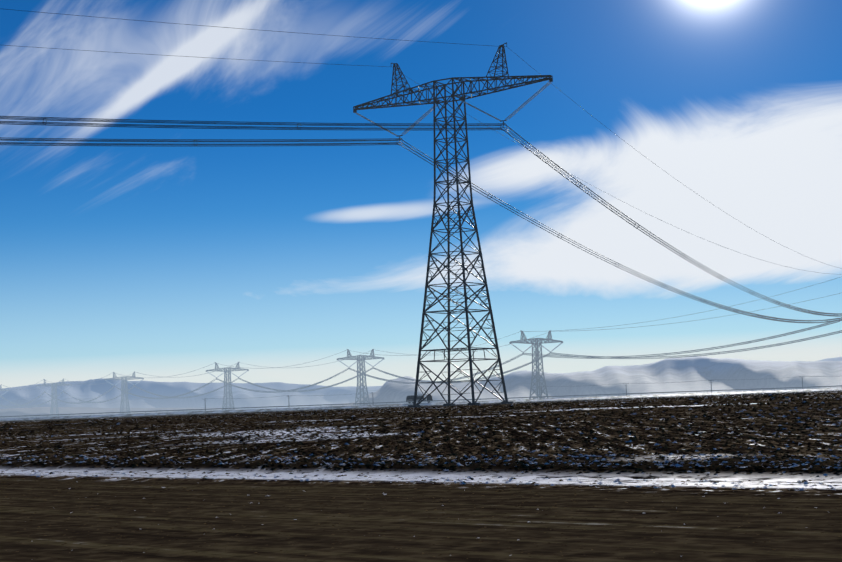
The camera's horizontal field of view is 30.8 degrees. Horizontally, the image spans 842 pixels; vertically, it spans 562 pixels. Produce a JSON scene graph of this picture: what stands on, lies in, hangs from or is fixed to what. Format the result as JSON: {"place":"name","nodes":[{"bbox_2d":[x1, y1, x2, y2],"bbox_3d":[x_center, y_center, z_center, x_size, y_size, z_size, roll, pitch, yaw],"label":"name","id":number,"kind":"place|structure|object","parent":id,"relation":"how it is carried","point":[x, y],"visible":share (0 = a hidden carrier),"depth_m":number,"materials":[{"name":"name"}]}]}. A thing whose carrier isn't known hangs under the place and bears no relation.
{"place":"outdoors","nodes":[
{"label":"outdoors","id":0,"kind":"place"},
{"bbox_2d":[0,407,240,417],"bbox_3d":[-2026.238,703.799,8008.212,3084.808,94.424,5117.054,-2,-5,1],"label":"field","id":1,"kind":"structure","parent":0,"point":[21,412],"depth_m":8117.57,"materials":[{"name":"white snow"}]},
{"bbox_2d":[1,388,818,418],"bbox_3d":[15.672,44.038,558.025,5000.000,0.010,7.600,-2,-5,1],"label":"fence posts","id":2,"kind":"object","parent":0,"point":[410,403],"depth_m":555.12,"materials":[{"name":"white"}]},
{"bbox_2d":[406,395,432,402],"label":"lorry","id":3,"kind":"object","parent":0,"point":[411,398],"visible":0.62,"depth_m":555.72,"materials":[{"name":"grey paint"}]},
{"bbox_2d":[0,390,841,561],"bbox_3d":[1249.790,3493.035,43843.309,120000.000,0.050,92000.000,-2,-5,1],"label":"ground","id":4,"kind":"structure","parent":0,"point":[253,533],"depth_m":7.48,"materials":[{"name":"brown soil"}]},
{"bbox_2d":[36,379,71,416],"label":"pylon","id":5,"kind":"object","parent":4,"relation":"on","point":[52,394],"visible":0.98,"depth_m":1466.25,"materials":[{"name":"metal"}]},
{"bbox_2d":[105,372,143,413],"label":"pylon","id":6,"kind":"object","parent":4,"relation":"on","point":[125,388],"visible":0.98,"depth_m":1311.38,"materials":[{"name":"metal"}]},
{"bbox_2d":[206,362,248,409],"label":"pylon","id":7,"kind":"object","parent":4,"relation":"on","point":[226,379],"visible":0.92,"depth_m":1154.82,"materials":[{"name":"metal"}]},
{"bbox_2d":[337,349,383,404],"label":"pylon","id":8,"kind":"object","parent":4,"relation":"on","point":[364,358],"visible":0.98,"depth_m":991.37,"materials":[{"name":"metal"}]},
{"bbox_2d":[353,42,552,407],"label":"pylon","id":9,"kind":"object","parent":4,"relation":"on","point":[434,86],"visible":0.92,"depth_m":229.05,"materials":[{"name":"metal"}]},
{"bbox_2d":[0,9,841,407],"bbox_3d":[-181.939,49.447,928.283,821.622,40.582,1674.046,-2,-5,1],"label":"conductors","id":10,"kind":"object","parent":9,"relation":"hanging from","point":[296,141],"visible":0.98,"depth_m":268.08,"materials":[{"name":"grey"}]},
{"bbox_2d":[43,117,829,358],"bbox_3d":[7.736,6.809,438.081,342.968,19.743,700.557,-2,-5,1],"label":"conductor spacers","id":11,"kind":"object","parent":10,"relation":"attached to","point":[558,234],"visible":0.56,"depth_m":323.12,"materials":[{"name":"metal"}]},
{"bbox_2d":[509,330,562,398],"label":"pylon","id":12,"kind":"object","parent":4,"relation":"on","point":[537,370],"visible":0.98,"depth_m":817.83,"materials":[{"name":"metal"}]},
{"bbox_2d":[0,357,841,409],"bbox_3d":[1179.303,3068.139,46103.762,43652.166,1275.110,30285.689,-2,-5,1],"label":"mountains","id":13,"kind":"structure","parent":0,"point":[90,390],"depth_m":47709.25,"materials":[{"name":"white snow"}]},
{"bbox_2d":[0,388,841,420],"bbox_3d":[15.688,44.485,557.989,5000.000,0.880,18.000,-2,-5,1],"label":"road embankment","id":14,"kind":"structure","parent":0,"point":[438,403],"depth_m":551.45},
{"bbox_2d":[0,385,841,416],"bbox_3d":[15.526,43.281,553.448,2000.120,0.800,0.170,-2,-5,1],"label":"guard rail","id":15,"kind":"object","parent":14,"relation":"on","point":[422,401],"visible":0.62,"depth_m":553.87,"materials":[{"name":"metal"}]},
{"bbox_2d":[0,0,841,387],"label":"sky","id":16,"kind":"structure","parent":0,"point":[163,260],"materials":[{"name":"blue"}]},
{"bbox_2d":[207,376,826,398],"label":"roadside line","id":17,"kind":"object","parent":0,"point":[590,385],"visible":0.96,"depth_m":565.11,"materials":[{"name":"grey"}]},
{"bbox_2d":[323,356,841,406],"bbox_3d":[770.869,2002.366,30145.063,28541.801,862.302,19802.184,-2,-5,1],"label":"mountains","id":18,"kind":"structure","parent":0,"point":[729,374],"depth_m":30794.45,"materials":[{"name":"white snow"}]}
]}

